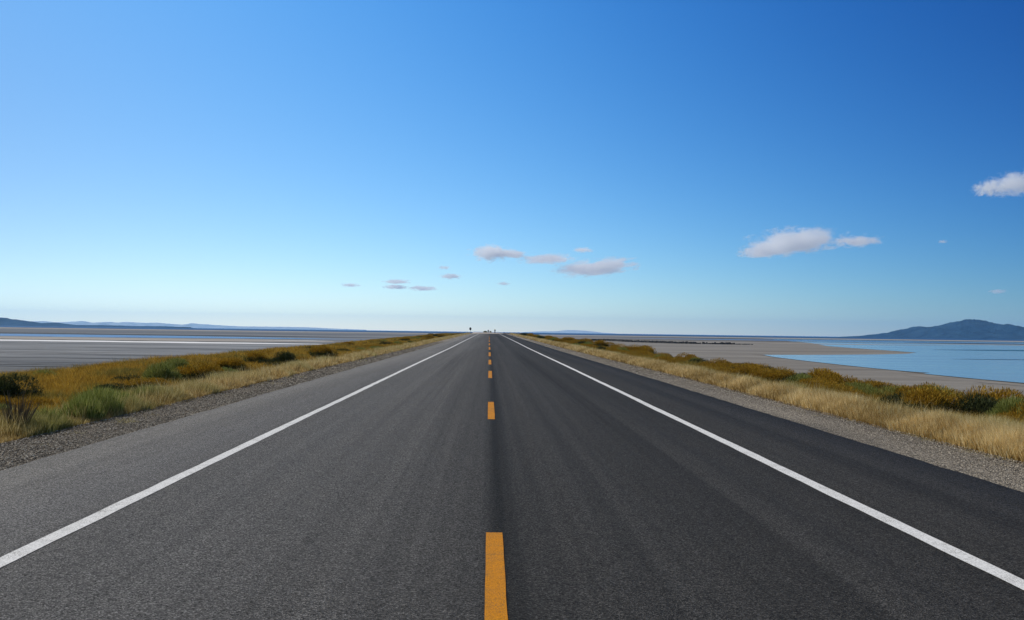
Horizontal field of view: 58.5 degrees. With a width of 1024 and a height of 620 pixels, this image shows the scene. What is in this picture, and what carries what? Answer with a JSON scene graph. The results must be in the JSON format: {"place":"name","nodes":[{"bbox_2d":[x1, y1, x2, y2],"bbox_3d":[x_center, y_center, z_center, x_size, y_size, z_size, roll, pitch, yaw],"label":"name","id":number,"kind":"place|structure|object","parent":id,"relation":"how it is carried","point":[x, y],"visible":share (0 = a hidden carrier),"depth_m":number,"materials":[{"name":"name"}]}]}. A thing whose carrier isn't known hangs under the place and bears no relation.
{"place":"outdoors","nodes":[
{"label":"outdoors","id":0,"kind":"place"},
{"bbox_2d":[0,365,78,366],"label":"mud flat","id":1,"kind":"structure","parent":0,"point":[29,365],"depth_m":112.66,"materials":[{"name":"soil"}]},
{"bbox_2d":[0,362,104,363],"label":"mud flat","id":2,"kind":"structure","parent":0,"point":[52,363],"depth_m":122.02,"materials":[{"name":"soil"}]},
{"bbox_2d":[0,361,116,362],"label":"mud flat","id":3,"kind":"structure","parent":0,"point":[48,361],"depth_m":125.86,"materials":[{"name":"soil"}]},
{"bbox_2d":[4,352,179,354],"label":"mud flat","id":4,"kind":"structure","parent":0,"point":[37,352],"depth_m":167.43,"materials":[{"name":"soil"}]},
{"bbox_2d":[0,317,190,327],"bbox_3d":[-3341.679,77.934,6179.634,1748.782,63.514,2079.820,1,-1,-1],"label":"hills","id":5,"kind":"structure","parent":0,"point":[8,322],"depth_m":6476.15,"materials":[{"name":"blue stone"}]},
{"bbox_2d":[43,357,147,358],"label":"mud flat","id":6,"kind":"structure","parent":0,"point":[110,358],"depth_m":143.19,"materials":[{"name":"soil"}]},
{"bbox_2d":[54,354,163,355],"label":"mud flat","id":7,"kind":"structure","parent":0,"point":[126,355],"depth_m":160.00,"materials":[{"name":"soil"}]},
{"bbox_2d":[59,353,159,354],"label":"mud flat","id":8,"kind":"structure","parent":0,"point":[123,354],"depth_m":165.18,"materials":[{"name":"soil"}]},
{"bbox_2d":[0,342,239,345],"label":"mud flat","id":9,"kind":"structure","parent":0,"point":[78,343],"depth_m":264.05,"materials":[{"name":"soil"}]},
{"bbox_2d":[31,346,263,349],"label":"mud flat","id":10,"kind":"structure","parent":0,"point":[123,347],"depth_m":217.35,"materials":[{"name":"soil"}]},
{"bbox_2d":[0,339,295,343],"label":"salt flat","id":11,"kind":"structure","parent":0,"point":[141,341],"depth_m":307.80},
{"bbox_2d":[20,339,280,342],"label":"mud flat","id":12,"kind":"structure","parent":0,"point":[131,340],"depth_m":329.95,"materials":[{"name":"soil"}]},
{"bbox_2d":[0,336,332,341],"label":"mud flat","id":13,"kind":"structure","parent":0,"point":[145,339],"depth_m":374.10,"materials":[{"name":"soil"}]},
{"bbox_2d":[0,334,369,339],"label":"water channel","id":14,"kind":"object","parent":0,"point":[71,335],"visible":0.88,"depth_m":479.55,"materials":[{"name":"liquid"}]},
{"bbox_2d":[0,332,370,337],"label":"mud flat","id":15,"kind":"structure","parent":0,"point":[163,334],"depth_m":596.86,"materials":[{"name":"soil"}]},
{"bbox_2d":[32,321,359,329],"bbox_3d":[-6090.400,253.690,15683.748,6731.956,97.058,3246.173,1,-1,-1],"label":"mountains","id":16,"kind":"structure","parent":0,"point":[193,325],"depth_m":16172.80,"materials":[{"name":"stone"}]},
{"bbox_2d":[0,329,417,335],"bbox_3d":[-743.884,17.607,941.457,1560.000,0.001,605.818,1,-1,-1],"label":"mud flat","id":17,"kind":"structure","parent":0,"point":[85,331],"depth_m":925.43,"materials":[{"name":"soil"}]},
{"bbox_2d":[0,333,1023,619],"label":"road","id":18,"kind":"structure","parent":0,"point":[398,495],"depth_m":8.53,"materials":[{"name":"asphalt"}]},
{"bbox_2d":[0,334,477,567],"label":"edge line","id":19,"kind":"object","parent":18,"relation":"on","point":[10,557],"visible":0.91,"depth_m":9.12,"materials":[{"name":"white paint"}]},
{"bbox_2d":[488,402,494,418],"bbox_3d":[-0.436,2.082,19.121,0.138,0.013,4.052,1,-1,-1],"label":"lane marking","id":20,"kind":"object","parent":18,"relation":"on","point":[491,413],"visible":1,"depth_m":18.68,"materials":[{"name":"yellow paint"}]},
{"bbox_2d":[484,532,507,619],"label":"lane marking","id":21,"kind":"object","parent":18,"relation":"on","point":[495,596],"visible":1,"depth_m":6.15,"materials":[{"name":"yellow paint"}]},
{"bbox_2d":[500,334,1023,589],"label":"edge line","id":22,"kind":"object","parent":18,"relation":"on","point":[1010,578],"visible":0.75,"depth_m":8.90,"materials":[{"name":"white paint"}]},
{"bbox_2d":[0,327,1023,399],"bbox_3d":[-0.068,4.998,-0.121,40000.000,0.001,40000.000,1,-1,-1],"label":"ground","id":23,"kind":"structure","parent":0,"point":[759,349],"depth_m":227.68,"materials":[{"name":"sand"}]},
{"bbox_2d":[576,339,734,343],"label":"rock dyke","id":24,"kind":"structure","parent":23,"relation":"on","point":[648,341],"depth_m":514.34,"materials":[{"name":"stone"}]},
{"bbox_2d":[0,326,1023,340],"bbox_3d":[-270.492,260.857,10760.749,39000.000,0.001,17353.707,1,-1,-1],"label":"lake","id":25,"kind":"structure","parent":0,"point":[508,332],"depth_m":3655.65,"materials":[{"name":"liquid"}]},
{"bbox_2d":[0,327,1023,341],"bbox_3d":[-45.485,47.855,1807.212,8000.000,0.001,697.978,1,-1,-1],"label":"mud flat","id":26,"kind":"structure","parent":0,"point":[536,334],"depth_m":1733.03,"materials":[{"name":"soil"}]},
{"bbox_2d":[0,0,1023,336],"label":"sky","id":27,"kind":"structure","parent":0,"point":[825,168],"materials":[{"name":"blue"}]},
{"bbox_2d":[524,330,614,333],"bbox_3d":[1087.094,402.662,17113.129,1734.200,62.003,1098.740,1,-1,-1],"label":"mountains","id":28,"kind":"structure","parent":0,"point":[572,331],"depth_m":17041.30,"materials":[{"name":"stone"}]},
{"bbox_2d":[210,333,994,457],"bbox_3d":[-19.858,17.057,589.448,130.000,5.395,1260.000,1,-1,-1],"label":"embankment","id":29,"kind":"structure","parent":0,"point":[624,363],"depth_m":42.78,"materials":[{"name":"soil"}]},
{"bbox_2d":[0,395,29,406],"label":"rabbitbrush","id":30,"kind":"object","parent":29,"relation":"on","point":[2,398],"visible":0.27,"depth_m":19.97,"materials":[{"name":"brown plant"}]},
{"bbox_2d":[0,390,41,427],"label":"dead bush","id":31,"kind":"object","parent":29,"relation":"on","point":[9,413],"visible":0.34,"depth_m":14.73,"materials":[{"name":"plant"}]},
{"bbox_2d":[0,372,44,400],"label":"sagebrush","id":32,"kind":"object","parent":29,"relation":"on","point":[7,383],"visible":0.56,"depth_m":22.19,"materials":[{"name":"green plant"}]},
{"bbox_2d":[23,397,55,406],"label":"rabbitbrush","id":33,"kind":"object","parent":29,"relation":"on","point":[41,399],"visible":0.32,"depth_m":20.37,"materials":[{"name":"brown plant"}]},
{"bbox_2d":[32,369,58,375],"bbox_3d":[-16.121,2.332,31.550,1.086,0.650,1.186,0,-2,25],"label":"grey sage","id":34,"kind":"object","parent":29,"relation":"on","point":[44,371],"visible":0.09,"depth_m":31.52,"materials":[{"name":"green plant"}]},
{"bbox_2d":[29,404,68,421],"bbox_3d":[-8.022,1.826,15.700,0.850,0.602,1.054,1,-1,-1],"label":"grass tussock","id":35,"kind":"object","parent":29,"relation":"on","point":[48,409],"depth_m":15.68,"materials":[{"name":"plant"}]},
{"bbox_2d":[56,387,109,419],"bbox_3d":[-7.974,1.775,17.024,0.983,0.752,1.193,1,-1,-1],"label":"grass tussock","id":36,"kind":"object","parent":29,"relation":"on","point":[92,410],"depth_m":16.85,"materials":[{"name":"plant"}]},
{"bbox_2d":[67,379,127,414],"bbox_3d":[-8.137,1.750,17.935,1.098,0.853,1.395,1,-1,-1],"label":"grass tussock","id":37,"kind":"object","parent":29,"relation":"on","point":[112,399],"depth_m":17.85,"materials":[{"name":"plant"}]},
{"bbox_2d":[93,382,136,391],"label":"sagebrush","id":38,"kind":"object","parent":29,"relation":"on","point":[118,386],"visible":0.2,"depth_m":25.52,"materials":[{"name":"green plant"}]},
{"bbox_2d":[110,385,140,400],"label":"grass tussock","id":39,"kind":"object","parent":29,"relation":"on","point":[126,394],"depth_m":19.40,"materials":[{"name":"plant"}]},
{"bbox_2d":[111,374,141,382],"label":"sagebrush","id":40,"kind":"object","parent":29,"relation":"on","point":[128,380],"visible":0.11,"depth_m":29.09,"materials":[{"name":"green plant"}]},
{"bbox_2d":[129,385,154,395],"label":"grass tussock","id":41,"kind":"object","parent":29,"relation":"on","point":[140,392],"depth_m":21.42,"materials":[{"name":"plant"}]},
{"bbox_2d":[125,377,168,387],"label":"rabbitbrush","id":42,"kind":"object","parent":29,"relation":"on","point":[148,381],"visible":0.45,"depth_m":26.50,"materials":[{"name":"brown plant"}]},
{"bbox_2d":[141,360,184,384],"bbox_3d":[-11.025,2.078,28.753,1.318,1.042,1.234,0,-2,36],"label":"grey sage","id":43,"kind":"object","parent":29,"relation":"on","point":[165,371],"visible":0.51,"depth_m":28.57,"materials":[{"name":"green plant"}]},
{"bbox_2d":[160,356,196,369],"bbox_3d":[-13.099,2.273,35.686,1.797,0.995,1.599,1,-1,1],"label":"grey sage","id":44,"kind":"object","parent":29,"relation":"on","point":[176,361],"visible":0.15,"depth_m":35.45,"materials":[{"name":"green plant"}]},
{"bbox_2d":[173,360,225,379],"bbox_3d":[-10.537,2.120,30.767,1.816,0.945,1.508,2,-2,-36],"label":"rabbitbrush","id":45,"kind":"object","parent":29,"relation":"on","point":[192,371],"visible":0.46,"depth_m":30.58,"materials":[{"name":"brown plant"}]},
{"bbox_2d":[0,333,458,416],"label":"rust grass","id":46,"kind":"structure","parent":29,"relation":"on","point":[65,383],"depth_m":35.37,"materials":[{"name":"plant"}]},
{"bbox_2d":[222,366,237,372],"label":"grey sage","id":47,"kind":"object","parent":29,"relation":"on","point":[227,370],"visible":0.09,"depth_m":35.47,"materials":[{"name":"green plant"}]},
{"bbox_2d":[216,356,245,370],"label":"rabbitbrush","id":48,"kind":"object","parent":29,"relation":"on","point":[231,363],"visible":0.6,"depth_m":36.59,"materials":[{"name":"brown plant"}]},
{"bbox_2d":[0,332,469,444],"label":"dry grass","id":49,"kind":"structure","parent":29,"relation":"on","point":[39,425],"depth_m":22.66,"materials":[{"name":"plant"}]},
{"bbox_2d":[0,333,472,469],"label":"gravel shoulder","id":50,"kind":"object","parent":29,"relation":"on","point":[168,412],"visible":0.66,"depth_m":18.00},
{"bbox_2d":[0,342,442,470],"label":"loose gravel","id":51,"kind":"structure","parent":50,"relation":"on","point":[77,439],"depth_m":16.61,"materials":[{"name":"gravel"}]},
{"bbox_2d":[41,349,405,445],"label":"gravel weeds","id":52,"kind":"object","parent":50,"relation":"on","point":[157,415],"visible":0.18,"depth_m":16.74,"materials":[{"name":"green plant"}]},
{"bbox_2d":[240,364,255,370],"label":"rabbitbrush","id":53,"kind":"object","parent":29,"relation":"on","point":[248,368],"visible":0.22,"depth_m":36.97,"materials":[{"name":"brown plant"}]},
{"bbox_2d":[243,350,269,362],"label":"rabbitbrush","id":54,"kind":"object","parent":29,"relation":"on","point":[253,356],"visible":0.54,"depth_m":46.81,"materials":[{"name":"brown plant"}]},
{"bbox_2d":[258,358,270,363],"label":"sagebrush","id":55,"kind":"object","parent":29,"relation":"on","point":[264,360],"visible":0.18,"depth_m":43.94,"materials":[{"name":"green plant"}]},
{"bbox_2d":[269,351,296,362],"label":"sagebrush","id":56,"kind":"object","parent":29,"relation":"on","point":[285,357],"visible":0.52,"depth_m":43.91,"materials":[{"name":"green plant"}]},
{"bbox_2d":[308,345,338,357],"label":"rabbitbrush","id":57,"kind":"object","parent":29,"relation":"on","point":[320,350],"visible":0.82,"depth_m":54.40,"materials":[{"name":"brown plant"}]},
{"bbox_2d":[592,339,615,347],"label":"rabbitbrush","id":58,"kind":"object","parent":29,"relation":"on","point":[601,342],"visible":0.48,"depth_m":106.83,"materials":[{"name":"brown plant"}]},
{"bbox_2d":[609,343,629,347],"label":"rabbitbrush","id":59,"kind":"object","parent":29,"relation":"on","point":[616,345],"visible":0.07,"depth_m":98.24,"materials":[{"name":"brown plant"}]},
{"bbox_2d":[626,344,647,350],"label":"rabbitbrush","id":60,"kind":"object","parent":29,"relation":"on","point":[634,348],"visible":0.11,"depth_m":84.54,"materials":[{"name":"brown plant"}]},
{"bbox_2d":[637,345,657,352],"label":"rabbitbrush","id":61,"kind":"object","parent":29,"relation":"on","point":[649,349],"visible":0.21,"depth_m":75.27,"materials":[{"name":"brown plant"}]},
{"bbox_2d":[653,354,673,360],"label":"rabbitbrush","id":62,"kind":"object","parent":29,"relation":"on","point":[663,357],"visible":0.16,"depth_m":49.16,"materials":[{"name":"brown plant"}]},
{"bbox_2d":[666,357,682,362],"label":"rabbitbrush","id":63,"kind":"object","parent":29,"relation":"on","point":[673,360],"visible":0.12,"depth_m":47.15,"materials":[{"name":"brown plant"}]},
{"bbox_2d":[675,352,696,358],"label":"rabbitbrush","id":64,"kind":"object","parent":29,"relation":"on","point":[683,354],"visible":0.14,"depth_m":56.29,"materials":[{"name":"brown plant"}]},
{"bbox_2d":[688,358,708,363],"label":"sagebrush","id":65,"kind":"object","parent":29,"relation":"on","point":[695,360],"visible":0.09,"depth_m":48.04,"materials":[{"name":"green plant"}]},
{"bbox_2d":[698,358,730,365],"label":"rabbitbrush","id":66,"kind":"object","parent":29,"relation":"on","point":[718,361],"visible":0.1,"depth_m":45.52,"materials":[{"name":"brown plant"}]},
{"bbox_2d":[711,365,731,371],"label":"rabbitbrush","id":67,"kind":"object","parent":29,"relation":"on","point":[722,367],"visible":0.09,"depth_m":37.88,"materials":[{"name":"brown plant"}]},
{"bbox_2d":[733,362,762,367],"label":"rabbitbrush","id":68,"kind":"object","parent":29,"relation":"on","point":[751,363],"visible":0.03,"depth_m":40.30,"materials":[{"name":"brown plant"}]},
{"bbox_2d":[730,364,768,375],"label":"rabbitbrush","id":69,"kind":"object","parent":29,"relation":"on","point":[744,370],"visible":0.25,"depth_m":34.55,"materials":[{"name":"brown plant"}]},
{"bbox_2d":[507,334,1023,491],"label":"gravel shoulder","id":70,"kind":"object","parent":29,"relation":"on","point":[987,474],"visible":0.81,"depth_m":15.85},
{"bbox_2d":[538,343,1023,488],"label":"loose gravel","id":71,"kind":"structure","parent":70,"relation":"on","point":[881,433],"depth_m":17.52,"materials":[{"name":"gravel"}]},
{"bbox_2d":[580,352,1019,464],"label":"gravel weeds","id":72,"kind":"object","parent":70,"relation":"on","point":[852,421],"visible":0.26,"depth_m":15.67,"materials":[{"name":"green plant"}]},
{"bbox_2d":[509,333,1023,462],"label":"dry grass","id":73,"kind":"structure","parent":29,"relation":"on","point":[973,433],"depth_m":19.32,"materials":[{"name":"plant"}]},
{"bbox_2d":[747,368,785,382],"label":"rabbitbrush","id":74,"kind":"object","parent":29,"relation":"on","point":[776,375],"visible":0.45,"depth_m":31.34,"materials":[{"name":"brown plant"}]},
{"bbox_2d":[516,333,1023,424],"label":"rust grass","id":75,"kind":"structure","parent":29,"relation":"on","point":[685,362],"depth_m":24.93,"materials":[{"name":"plant"}]},
{"bbox_2d":[771,366,794,377],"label":"rabbitbrush","id":76,"kind":"object","parent":29,"relation":"on","point":[788,372],"visible":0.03,"depth_m":32.57,"materials":[{"name":"brown plant"}]},
{"bbox_2d":[787,372,812,383],"bbox_3d":[9.327,2.403,29.387,1.389,0.867,1.360,0,-1,21],"label":"grey sage","id":77,"kind":"object","parent":29,"relation":"on","point":[800,376],"visible":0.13,"depth_m":29.25,"materials":[{"name":"green plant"}]},
{"bbox_2d":[796,376,827,385],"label":"rabbitbrush","id":78,"kind":"object","parent":29,"relation":"on","point":[808,380],"visible":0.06,"depth_m":27.59,"materials":[{"name":"brown plant"}]},
{"bbox_2d":[803,367,842,380],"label":"rabbitbrush","id":79,"kind":"object","parent":29,"relation":"on","point":[817,371],"visible":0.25,"depth_m":30.57,"materials":[{"name":"brown plant"}]},
{"bbox_2d":[807,379,847,389],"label":"rabbitbrush","id":80,"kind":"object","parent":29,"relation":"on","point":[825,383],"visible":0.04,"depth_m":26.52,"materials":[{"name":"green plant"}]},
{"bbox_2d":[811,373,844,385],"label":"rabbitbrush","id":81,"kind":"object","parent":29,"relation":"on","point":[825,377],"visible":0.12,"depth_m":28.52,"materials":[{"name":"brown plant"}]},
{"bbox_2d":[820,383,851,390],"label":"rabbitbrush","id":82,"kind":"object","parent":29,"relation":"on","point":[833,386],"visible":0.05,"depth_m":25.13,"materials":[{"name":"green plant"}]},
{"bbox_2d":[836,374,863,383],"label":"rabbitbrush","id":83,"kind":"object","parent":29,"relation":"on","point":[846,379],"visible":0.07,"depth_m":29.96,"materials":[{"name":"brown plant"}]},
{"bbox_2d":[837,386,871,398],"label":"rabbitbrush","id":84,"kind":"object","parent":29,"relation":"on","point":[852,391],"visible":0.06,"depth_m":24.18,"materials":[{"name":"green plant"}]},
{"bbox_2d":[845,382,873,387],"bbox_3d":[10.464,2.497,27.822,1.368,0.699,1.205,1,-1,-11],"label":"grey sage","id":85,"kind":"object","parent":29,"relation":"on","point":[856,385],"visible":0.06,"depth_m":27.81,"materials":[{"name":"green plant"}]},
{"bbox_2d":[852,385,885,398],"bbox_3d":[9.662,2.392,24.683,1.032,0.733,1.012,2,-2,-32],"label":"grey sage","id":86,"kind":"object","parent":29,"relation":"on","point":[872,389],"visible":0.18,"depth_m":24.49,"materials":[{"name":"green plant"}]},
{"bbox_2d":[858,378,892,387],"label":"rabbitbrush","id":87,"kind":"object","parent":29,"relation":"on","point":[877,383],"visible":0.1,"depth_m":28.67,"materials":[{"name":"brown plant"}]},
{"bbox_2d":[880,391,903,406],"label":"sagebrush","id":88,"kind":"object","parent":29,"relation":"on","point":[893,399],"visible":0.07,"depth_m":20.84,"materials":[{"name":"green plant"}]},
{"bbox_2d":[879,385,905,394],"bbox_3d":[10.818,2.477,25.636,1.417,0.760,1.284,0,-2,29],"label":"grey sage","id":89,"kind":"object","parent":29,"relation":"on","point":[888,389],"visible":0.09,"depth_m":25.58,"materials":[{"name":"green plant"}]},
{"bbox_2d":[895,381,963,397],"bbox_3d":[11.059,2.348,24.215,2.056,0.937,1.290,1,-1,7],"label":"rabbitbrush","id":90,"kind":"object","parent":29,"relation":"on","point":[915,386],"visible":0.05,"depth_m":24.11,"materials":[{"name":"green plant"}]},
{"bbox_2d":[899,384,966,412],"bbox_3d":[9.100,2.089,19.727,1.478,1.013,1.596,0,-2,42],"label":"rabbitbrush","id":91,"kind":"object","parent":29,"relation":"on","point":[926,395],"visible":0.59,"depth_m":19.43,"materials":[{"name":"brown plant"}]},
{"bbox_2d":[909,383,961,396],"bbox_3d":[9.913,2.211,21.405,1.323,0.993,1.550,1,-2,-23],"label":"grey sage","id":92,"kind":"object","parent":29,"relation":"on","point":[939,390],"depth_m":21.24,"materials":[{"name":"green plant"}]},
{"bbox_2d":[949,392,998,416],"bbox_3d":[9.860,2.173,19.455,1.264,0.901,1.967,0,-2,25],"label":"sagebrush","id":93,"kind":"object","parent":29,"relation":"on","point":[961,401],"visible":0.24,"depth_m":19.24,"materials":[{"name":"green plant"}]},
{"bbox_2d":[957,397,998,414],"bbox_3d":[9.956,2.219,19.038,1.266,0.779,1.377,2,-2,-39],"label":"sagebrush","id":94,"kind":"object","parent":29,"relation":"on","point":[987,403],"visible":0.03,"depth_m":19.07,"materials":[{"name":"green plant"}]},
{"bbox_2d":[959,385,1023,404],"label":"rabbitbrush","id":95,"kind":"object","parent":29,"relation":"on","point":[997,394],"visible":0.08,"depth_m":20.03,"materials":[{"name":"brown plant"}]},
{"bbox_2d":[980,394,1023,418],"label":"grey sage","id":96,"kind":"object","parent":29,"relation":"on","point":[1003,404],"visible":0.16,"depth_m":18.02,"materials":[{"name":"green plant"}]},
{"bbox_2d":[995,404,1023,420],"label":"rabbitbrush","id":97,"kind":"object","parent":29,"relation":"on","point":[1003,413],"visible":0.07,"depth_m":17.61,"materials":[{"name":"green plant"}]},
{"bbox_2d":[1008,401,1023,418],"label":"rabbitbrush","id":98,"kind":"object","parent":29,"relation":"on","point":[1022,408],"visible":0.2,"depth_m":17.58,"materials":[{"name":"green plant"}]},
{"bbox_2d":[633,339,940,343],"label":"mud flat","id":99,"kind":"structure","parent":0,"point":[777,341],"depth_m":785.30,"materials":[{"name":"soil"}]},
{"bbox_2d":[576,336,1023,342],"bbox_3d":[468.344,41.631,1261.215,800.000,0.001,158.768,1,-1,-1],"label":"mud flat","id":100,"kind":"structure","parent":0,"point":[813,339],"depth_m":1252.46,"materials":[{"name":"soil"}]},
{"bbox_2d":[697,342,941,345],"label":"mud flat","id":101,"kind":"structure","parent":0,"point":[806,343],"depth_m":583.09,"materials":[{"name":"soil"}]},
{"bbox_2d":[644,338,1023,343],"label":"water channel","id":102,"kind":"object","parent":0,"point":[827,340],"visible":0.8,"depth_m":981.75,"materials":[{"name":"liquid"}]},
{"bbox_2d":[687,337,991,341],"bbox_3d":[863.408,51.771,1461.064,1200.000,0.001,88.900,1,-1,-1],"label":"water channel","id":103,"kind":"object","parent":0,"point":[905,340],"visible":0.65,"depth_m":1453.25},
{"bbox_2d":[753,354,1023,383],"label":"wet sand","id":104,"kind":"structure","parent":0,"point":[875,368],"depth_m":148.45,"materials":[{"name":"sand"}]},
{"bbox_2d":[764,338,1023,382],"bbox_3d":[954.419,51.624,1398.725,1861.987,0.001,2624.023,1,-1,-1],"label":"lake","id":105,"kind":"structure","parent":0,"point":[965,361],"depth_m":211.08,"materials":[{"name":"liquid"}]},
{"bbox_2d":[978,350,1023,350],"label":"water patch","id":106,"kind":"object","parent":105,"relation":"on","point":[1000,350],"visible":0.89,"depth_m":378.83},
{"bbox_2d":[846,319,1023,339],"bbox_3d":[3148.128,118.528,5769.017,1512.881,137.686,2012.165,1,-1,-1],"label":"hills","id":107,"kind":"structure","parent":0,"point":[971,329],"depth_m":5921.47,"materials":[{"name":"blue stone"}]},
{"bbox_2d":[887,343,1023,345],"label":"mud flat","id":108,"kind":"structure","parent":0,"point":[955,344],"depth_m":714.99,"materials":[{"name":"soil"}]},
{"bbox_2d":[943,343,1023,344],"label":"sandbar","id":109,"kind":"structure","parent":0,"point":[979,343],"depth_m":834.70,"materials":[{"name":"sand"}]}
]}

